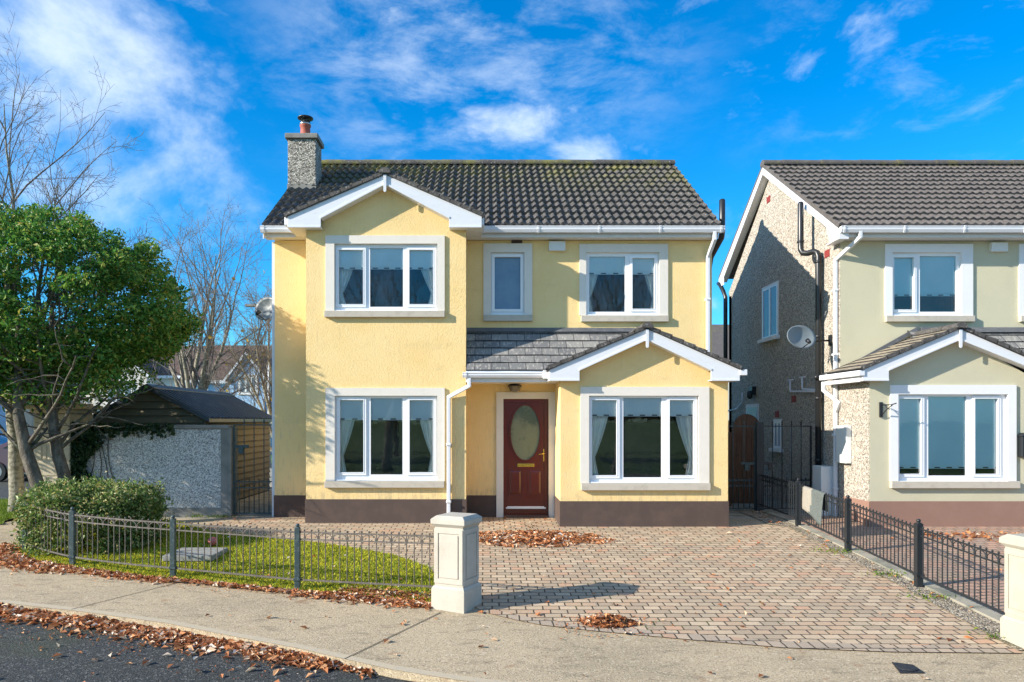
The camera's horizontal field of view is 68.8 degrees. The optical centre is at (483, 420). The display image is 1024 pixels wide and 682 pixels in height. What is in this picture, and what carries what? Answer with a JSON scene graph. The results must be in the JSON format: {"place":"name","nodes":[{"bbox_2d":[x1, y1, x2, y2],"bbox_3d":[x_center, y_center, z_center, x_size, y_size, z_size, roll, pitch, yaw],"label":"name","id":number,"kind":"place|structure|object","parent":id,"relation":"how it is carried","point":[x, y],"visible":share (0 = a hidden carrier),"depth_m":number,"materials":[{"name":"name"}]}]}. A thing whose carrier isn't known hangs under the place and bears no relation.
{"place":"outdoors","nodes":[
{"label":"outdoors","id":0,"kind":"place"},
{"bbox_2d":[0,406,6,433],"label":"house","id":1,"kind":"structure","parent":0,"point":[2,419],"depth_m":41.99,"materials":[{"name":"plastic"}]},
{"bbox_2d":[24,346,204,434],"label":"house","id":2,"kind":"structure","parent":0,"point":[29,418],"depth_m":45.92,"materials":[{"name":"white plastic"}]},
{"bbox_2d":[106,380,133,403],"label":"window","id":3,"kind":"structure","parent":2,"relation":"in","point":[129,392],"depth_m":44.99,"materials":[{"name":"white"}]},
{"bbox_2d":[0,463,271,499],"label":"side road","id":4,"kind":"structure","parent":0,"point":[4,490],"depth_m":20.77,"materials":[{"name":"grey asphalt"}]},
{"bbox_2d":[0,433,7,444],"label":"parked car","id":5,"kind":"object","parent":4,"relation":"on","point":[3,439],"visible":0.01,"depth_m":27.35,"materials":[{"name":"blue paint"}]},
{"bbox_2d":[0,435,33,480],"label":"parked car","id":6,"kind":"object","parent":4,"relation":"on","point":[3,461],"visible":0.2,"depth_m":22.67,"materials":[{"name":"blue paint"}]},
{"bbox_2d":[128,196,271,398],"bbox_3d":[-8.856,-2.675,22.623,5.773,9.168,5.027,0,0,30],"label":"bare tree","id":7,"kind":"object","parent":4,"relation":"on","point":[184,356],"visible":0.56,"depth_m":22.78,"materials":[{"name":"brown plant"}]},
{"bbox_2d":[245,304,270,466],"bbox_3d":[-9.056,-1.390,30.000,1.017,6.560,0.200,0,0,0],"label":"street lamp","id":8,"kind":"object","parent":4,"relation":"on","point":[249,305],"visible":0.19,"depth_m":29.96,"materials":[{"name":"grey metal"}]},
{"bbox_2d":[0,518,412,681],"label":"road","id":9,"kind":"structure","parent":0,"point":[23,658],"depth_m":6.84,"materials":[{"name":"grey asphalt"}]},
{"bbox_2d":[0,601,338,681],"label":"gutter leaves","id":10,"kind":"object","parent":9,"relation":"on","point":[163,634],"visible":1,"depth_m":7.46,"materials":[{"name":"brown plant"}]},
{"bbox_2d":[311,660,375,677],"bbox_3d":[-1.242,2.221,6.687,0.662,0.087,0.165,0,0,27],"label":"gutter leaves thin","id":11,"kind":"object","parent":9,"relation":"on","point":[347,668],"visible":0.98,"depth_m":6.63,"materials":[{"name":"brown plant"}]},
{"bbox_2d":[40,510,1003,681],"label":"scattered leaves","id":12,"kind":"object","parent":9,"relation":"on","point":[385,640],"visible":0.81,"depth_m":8.18,"materials":[{"name":"brown plant"}]},
{"bbox_2d":[760,474,1004,614],"bbox_3d":[5.348,1.548,10.968,0.124,1.120,7.306,0,0,1],"label":"straight railing","id":13,"kind":"object","parent":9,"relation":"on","point":[919,537],"visible":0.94,"depth_m":9.73,"materials":[{"name":"black metal"}]},
{"bbox_2d":[802,486,827,525],"bbox_3d":[5.370,1.376,12.110,0.144,0.573,0.780,0,0,0],"label":"hanging mat","id":14,"kind":"object","parent":13,"relation":"hanging from","point":[812,502],"visible":0.95,"depth_m":12.05,"materials":[{"name":"beige fabric"}]},
{"bbox_2d":[180,345,271,454],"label":"house","id":15,"kind":"structure","parent":0,"point":[211,387],"depth_m":42.68,"materials":[{"name":"white plastic"}]},
{"bbox_2d":[238,374,257,394],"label":"window","id":16,"kind":"structure","parent":15,"relation":"in","point":[252,380],"depth_m":41.97,"materials":[{"name":"white"}]},
{"bbox_2d":[18,518,434,601],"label":"lawn grass","id":17,"kind":"structure","parent":0,"point":[330,586],"depth_m":10.15,"materials":[{"name":"green plant"}]},
{"bbox_2d":[5,471,174,556],"bbox_3d":[-5.942,1.420,11.389,2.309,1.277,2.209,0,0,-30],"label":"hedge","id":18,"kind":"object","parent":17,"relation":"on","point":[109,497],"visible":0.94,"depth_m":10.82,"materials":[{"name":"green plant"}]},
{"bbox_2d":[162,547,227,560],"bbox_3d":[-4.060,1.887,10.550,0.680,0.080,0.660,0,0,0],"label":"inspection cover","id":19,"kind":"object","parent":17,"relation":"on","point":[201,553],"visible":0.9,"depth_m":10.38,"materials":[{"name":"grey concrete"}]},
{"bbox_2d":[207,537,216,545],"bbox_3d":[-4.064,1.811,11.200,0.150,0.140,0.146,0,0,0],"label":"faded ball","id":20,"kind":"object","parent":17,"relation":"on","point":[213,541],"visible":0.84,"depth_m":11.15,"materials":[{"name":"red plastic"}]},
{"bbox_2d":[0,542,431,609],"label":"fallen leaves","id":21,"kind":"object","parent":17,"relation":"on","point":[8,557],"visible":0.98,"depth_m":9.08,"materials":[{"name":"brown plant"}]},
{"bbox_2d":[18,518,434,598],"bbox_3d":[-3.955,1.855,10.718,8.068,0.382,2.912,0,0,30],"label":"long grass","id":22,"kind":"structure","parent":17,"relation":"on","point":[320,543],"depth_m":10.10,"materials":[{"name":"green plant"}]},
{"bbox_2d":[21,497,433,588],"bbox_3d":[-4.007,1.602,9.760,7.416,1.066,0.998,0,0,29],"label":"curved railing","id":23,"kind":"object","parent":17,"relation":"on","point":[72,556],"visible":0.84,"depth_m":9.27,"materials":[{"name":"black metal"}]},
{"bbox_2d":[162,468,810,518],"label":"yard","id":24,"kind":"structure","parent":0,"point":[263,502],"depth_m":15.39,"materials":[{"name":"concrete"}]},
{"bbox_2d":[25,403,102,484],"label":"block pier","id":25,"kind":"structure","parent":24,"relation":"on","point":[42,453],"depth_m":13.75,"materials":[{"name":"beige concrete"}]},
{"bbox_2d":[85,425,237,516],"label":"garden wall","id":26,"kind":"structure","parent":24,"relation":"on","point":[192,465],"depth_m":13.90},
{"bbox_2d":[69,421,174,512],"bbox_3d":[-6.750,0.910,13.828,2.090,1.863,0.214,0,0,0],"label":"ivy","id":27,"kind":"object","parent":26,"relation":"attached to","point":[82,443],"visible":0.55,"depth_m":13.82,"materials":[{"name":"green plant"}]},
{"bbox_2d":[233,419,271,514],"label":"iron gate","id":28,"kind":"structure","parent":26,"relation":"attached to","point":[241,449],"depth_m":13.95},
{"bbox_2d":[93,384,271,499],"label":"garden shed","id":29,"kind":"structure","parent":24,"relation":"on","point":[162,404],"depth_m":15.90,"materials":[{"name":"brown wood"}]},
{"bbox_2d":[192,243,271,451],"bbox_3d":[-5.725,-1.324,20.587,4.233,6.443,3.640,0,0,0],"label":"bare tree","id":30,"kind":"object","parent":24,"relation":"on","point":[263,382],"visible":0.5,"depth_m":20.20,"materials":[{"name":"brown plant"}]},
{"bbox_2d":[260,115,746,526],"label":"detached house","id":31,"kind":"structure","parent":24,"relation":"on","point":[523,338],"depth_m":13.43,"materials":[{"name":"yellow paint"}]},
{"bbox_2d":[255,297,271,320],"bbox_3d":[-4.184,-2.243,14.963,0.757,0.493,0.398,0,0,-18],"label":"satellite dish","id":32,"kind":"object","parent":31,"relation":"attached to","point":[263,309],"visible":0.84,"depth_m":15.00,"materials":[{"name":"grey metal"}]},
{"bbox_2d":[324,235,444,317],"bbox_3d":[-1.733,-2.530,13.407,2.107,1.437,0.725,0,0,0],"label":"window","id":33,"kind":"structure","parent":31,"relation":"in","point":[367,276],"depth_m":13.16,"materials":[{"name":"paint"}]},
{"bbox_2d":[324,388,444,487],"bbox_3d":[-1.734,0.300,13.407,2.104,1.749,0.725,0,0,0],"label":"window","id":34,"kind":"structure","parent":31,"relation":"in","point":[375,437],"depth_m":13.16,"materials":[{"name":"paint"}]},
{"bbox_2d":[483,243,531,320],"bbox_3d":[0.448,-2.551,13.812,0.902,1.435,0.175,0,0,0],"label":"window","id":35,"kind":"structure","parent":31,"relation":"in","point":[507,267],"depth_m":13.81,"materials":[{"name":"paint"}]},
{"bbox_2d":[506,403,545,511],"bbox_3d":[0.785,0.681,13.866,0.743,2.031,0.108,0,0,0],"label":"front door","id":36,"kind":"structure","parent":31,"relation":"in","point":[525,421],"depth_m":13.87,"materials":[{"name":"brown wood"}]},
{"bbox_2d":[579,244,668,321],"bbox_3d":[2.588,-2.541,14.087,1.638,1.438,0.725,0,0,0],"label":"window","id":37,"kind":"structure","parent":31,"relation":"in","point":[618,282],"depth_m":13.83,"materials":[{"name":"paint"}]},
{"bbox_2d":[580,387,710,489],"bbox_3d":[2.766,0.306,13.087,2.216,1.768,0.725,0,0,0],"label":"window","id":38,"kind":"structure","parent":31,"relation":"in","point":[632,438],"depth_m":12.84,"materials":[{"name":"paint"}]},
{"bbox_2d":[728,432,731,505],"bbox_3d":[4.805,1.015,15.615,0.740,1.550,0.070,0,0,0],"label":"wooden side screen","id":39,"kind":"object","parent":24,"relation":"on","point":[730,466],"visible":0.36,"depth_m":15.58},
{"bbox_2d":[732,414,758,502],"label":"wooden gate","id":40,"kind":"structure","parent":39,"relation":"attached to","point":[748,419],"depth_m":15.60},
{"bbox_2d":[754,422,763,510],"bbox_3d":[5.420,0.935,14.700,0.140,1.810,0.140,0,0,0],"label":"gate post","id":41,"kind":"object","parent":24,"relation":"on","point":[759,449],"visible":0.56,"depth_m":14.63,"materials":[{"name":"black paint"}]},
{"bbox_2d":[728,421,755,509],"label":"iron gate","id":42,"kind":"structure","parent":41,"relation":"attached to","point":[746,466],"depth_m":14.69,"materials":[{"name":"black metal"}]},
{"bbox_2d":[764,420,811,508],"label":"iron gate","id":43,"kind":"structure","parent":41,"relation":"attached to","point":[770,465],"depth_m":14.69,"materials":[{"name":"black metal"}]},
{"bbox_2d":[716,160,1023,526],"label":"neighbour house","id":44,"kind":"structure","parent":24,"relation":"on","point":[901,282],"depth_m":13.85,"materials":[{"name":"beige paint"}]},
{"bbox_2d":[746,404,758,420],"bbox_3d":[6.593,0.690,18.325,0.029,2.200,0.850,0,0,0],"label":"side door","id":45,"kind":"structure","parent":44,"relation":"in","point":[752,409],"depth_m":18.19,"materials":[{"name":"glass"}]},
{"bbox_2d":[757,280,779,343],"bbox_3d":[6.558,-2.485,17.200,0.099,1.310,1.100,0,0,0],"label":"side window","id":46,"kind":"structure","parent":44,"relation":"in","point":[770,293],"depth_m":17.16,"materials":[{"name":"white"}]},
{"bbox_2d":[769,419,782,451],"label":"small side window","id":47,"kind":"structure","parent":44,"relation":"in","point":[777,431],"depth_m":16.73,"materials":[{"name":"white"}]},
{"bbox_2d":[787,325,831,348],"bbox_3d":[6.139,-1.554,14.016,1.054,0.456,0.419,0,0,-39],"label":"satellite dish","id":48,"kind":"object","parent":44,"relation":"attached to","point":[801,336],"visible":0.99,"depth_m":13.94,"materials":[{"name":"white metal"}]},
{"bbox_2d":[885,244,974,321],"bbox_3d":[8.256,-2.550,14.138,1.638,1.443,0.725,0,0,0],"label":"window","id":49,"kind":"structure","parent":44,"relation":"in","point":[921,280],"depth_m":13.89,"materials":[{"name":"white plastic"}]},
{"bbox_2d":[890,385,1020,487],"bbox_3d":[8.058,0.272,13.087,2.194,1.764,0.725,0,0,0],"label":"window","id":50,"kind":"structure","parent":44,"relation":"in","point":[942,436],"depth_m":12.84,"materials":[{"name":"white"}]},
{"bbox_2d":[1018,244,1023,321],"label":"window","id":51,"kind":"structure","parent":44,"relation":"in","point":[1020,246],"depth_m":13.82,"materials":[{"name":"white plastic"}]},
{"bbox_2d":[0,519,1023,681],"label":"pavement","id":52,"kind":"structure","parent":0,"point":[446,641],"depth_m":7.15,"materials":[{"name":"concrete"}]},
{"bbox_2d":[73,581,181,608],"bbox_3d":[-4.131,2.038,8.790,0.012,0.066,1.428,0,0,34],"label":"pavement joint","id":53,"kind":"object","parent":52,"relation":"on","point":[121,596],"visible":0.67,"depth_m":8.62,"materials":[{"name":"grey concrete"}]},
{"bbox_2d":[0,600,508,681],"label":"kerb","id":54,"kind":"structure","parent":52,"relation":"on","point":[388,666],"depth_m":7.19,"materials":[{"name":"concrete"}]},
{"bbox_2d":[344,612,440,658],"bbox_3d":[-0.860,2.113,7.417,0.012,0.075,1.573,0,0,30],"label":"pavement joint","id":55,"kind":"object","parent":52,"relation":"on","point":[390,636],"visible":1,"depth_m":7.33,"materials":[{"name":"grey concrete"}]},
{"bbox_2d":[431,512,481,613],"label":"stone pillar","id":56,"kind":"structure","parent":52,"relation":"on","point":[456,588],"depth_m":8.17,"materials":[{"name":"white stone"}]},
{"bbox_2d":[0,529,929,681],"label":"leaf crumbs","id":57,"kind":"object","parent":52,"relation":"on","point":[371,606],"visible":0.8,"depth_m":7.71,"materials":[{"name":"brown plant"}]},
{"bbox_2d":[484,607,1021,652],"bbox_3d":[2.435,2.099,7.387,5.149,0.077,0.546,0,0,14],"label":"driveway edging","id":58,"kind":"object","parent":52,"relation":"on","point":[912,648],"visible":1,"depth_m":7.12,"materials":[{"name":"grey concrete"}]},
{"bbox_2d":[736,510,1023,649],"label":"gravel strip","id":59,"kind":"object","parent":52,"relation":"on","point":[976,619],"visible":0.95,"depth_m":9.03,"materials":[{"name":"grey gravel"}]},
{"bbox_2d":[760,510,1002,622],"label":"fence kerb","id":60,"kind":"structure","parent":52,"relation":"on","point":[976,607],"depth_m":9.52,"materials":[{"name":"concrete"}]},
{"bbox_2d":[892,662,923,672],"bbox_3d":[3.684,2.161,6.534,0.209,0.021,0.241,0,0,0],"label":"drain cover","id":61,"kind":"object","parent":52,"relation":"on","point":[905,668],"visible":1,"depth_m":6.49,"materials":[{"name":"grey metal"}]},
{"bbox_2d":[999,534,1023,647],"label":"stone pillar","id":62,"kind":"structure","parent":52,"relation":"on","point":[1012,625],"depth_m":7.12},
{"bbox_2d":[0,0,1023,345],"label":"sky","id":63,"kind":"structure","parent":0,"point":[718,89],"materials":[{"name":"blue"}]},
{"bbox_2d":[201,516,1007,652],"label":"driveway","id":64,"kind":"structure","parent":0,"point":[688,589],"depth_m":9.27,"materials":[{"name":"brown brick"}]},
{"bbox_2d":[479,529,616,546],"bbox_3d":[0.844,1.855,11.789,2.494,0.166,1.287,0,0,0],"label":"door leaf heap","id":65,"kind":"object","parent":64,"relation":"on","point":[570,537],"depth_m":11.69,"materials":[{"name":"brown plant"}]},
{"bbox_2d":[185,513,1003,639],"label":"weeds","id":66,"kind":"object","parent":64,"relation":"on","point":[923,595],"visible":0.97,"depth_m":9.60,"materials":[{"name":"green plant"}]},
{"bbox_2d":[577,612,644,628],"bbox_3d":[1.308,2.048,7.717,0.617,0.158,0.417,0,0,-22],"label":"leaf heap","id":67,"kind":"object","parent":64,"relation":"on","point":[615,619],"visible":1,"depth_m":7.66,"materials":[{"name":"brown plant"}]},
{"bbox_2d":[712,324,728,419],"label":"house","id":68,"kind":"structure","parent":0,"point":[717,339],"depth_m":46.86,"materials":[{"name":"grey concrete"}]},
{"bbox_2d":[786,516,1023,614],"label":"neighbour driveway","id":69,"kind":"structure","parent":0,"point":[990,545],"depth_m":10.81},
{"bbox_2d":[912,531,1021,541],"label":"fallen leaves","id":70,"kind":"object","parent":69,"relation":"on","point":[973,535],"visible":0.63,"depth_m":12.00,"materials":[{"name":"brown plant"}]},
{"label":"verge soil","id":71,"kind":"structure","parent":0,"visible":0},
{"bbox_2d":[0,497,18,523],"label":"verge grass","id":72,"kind":"structure","parent":71,"relation":"on","point":[4,504],"depth_m":14.20,"materials":[{"name":"green plant"}]},
{"bbox_2d":[0,13,186,517],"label":"bare tree","id":73,"kind":"object","parent":71,"relation":"on","point":[15,475],"visible":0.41,"depth_m":14.41,"materials":[{"name":"brown plant"}]},
{"bbox_2d":[0,200,206,529],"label":"evergreen tree","id":74,"kind":"object","parent":71,"relation":"on","point":[156,329],"visible":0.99,"depth_m":12.45,"materials":[{"name":"green plant"}]}
]}

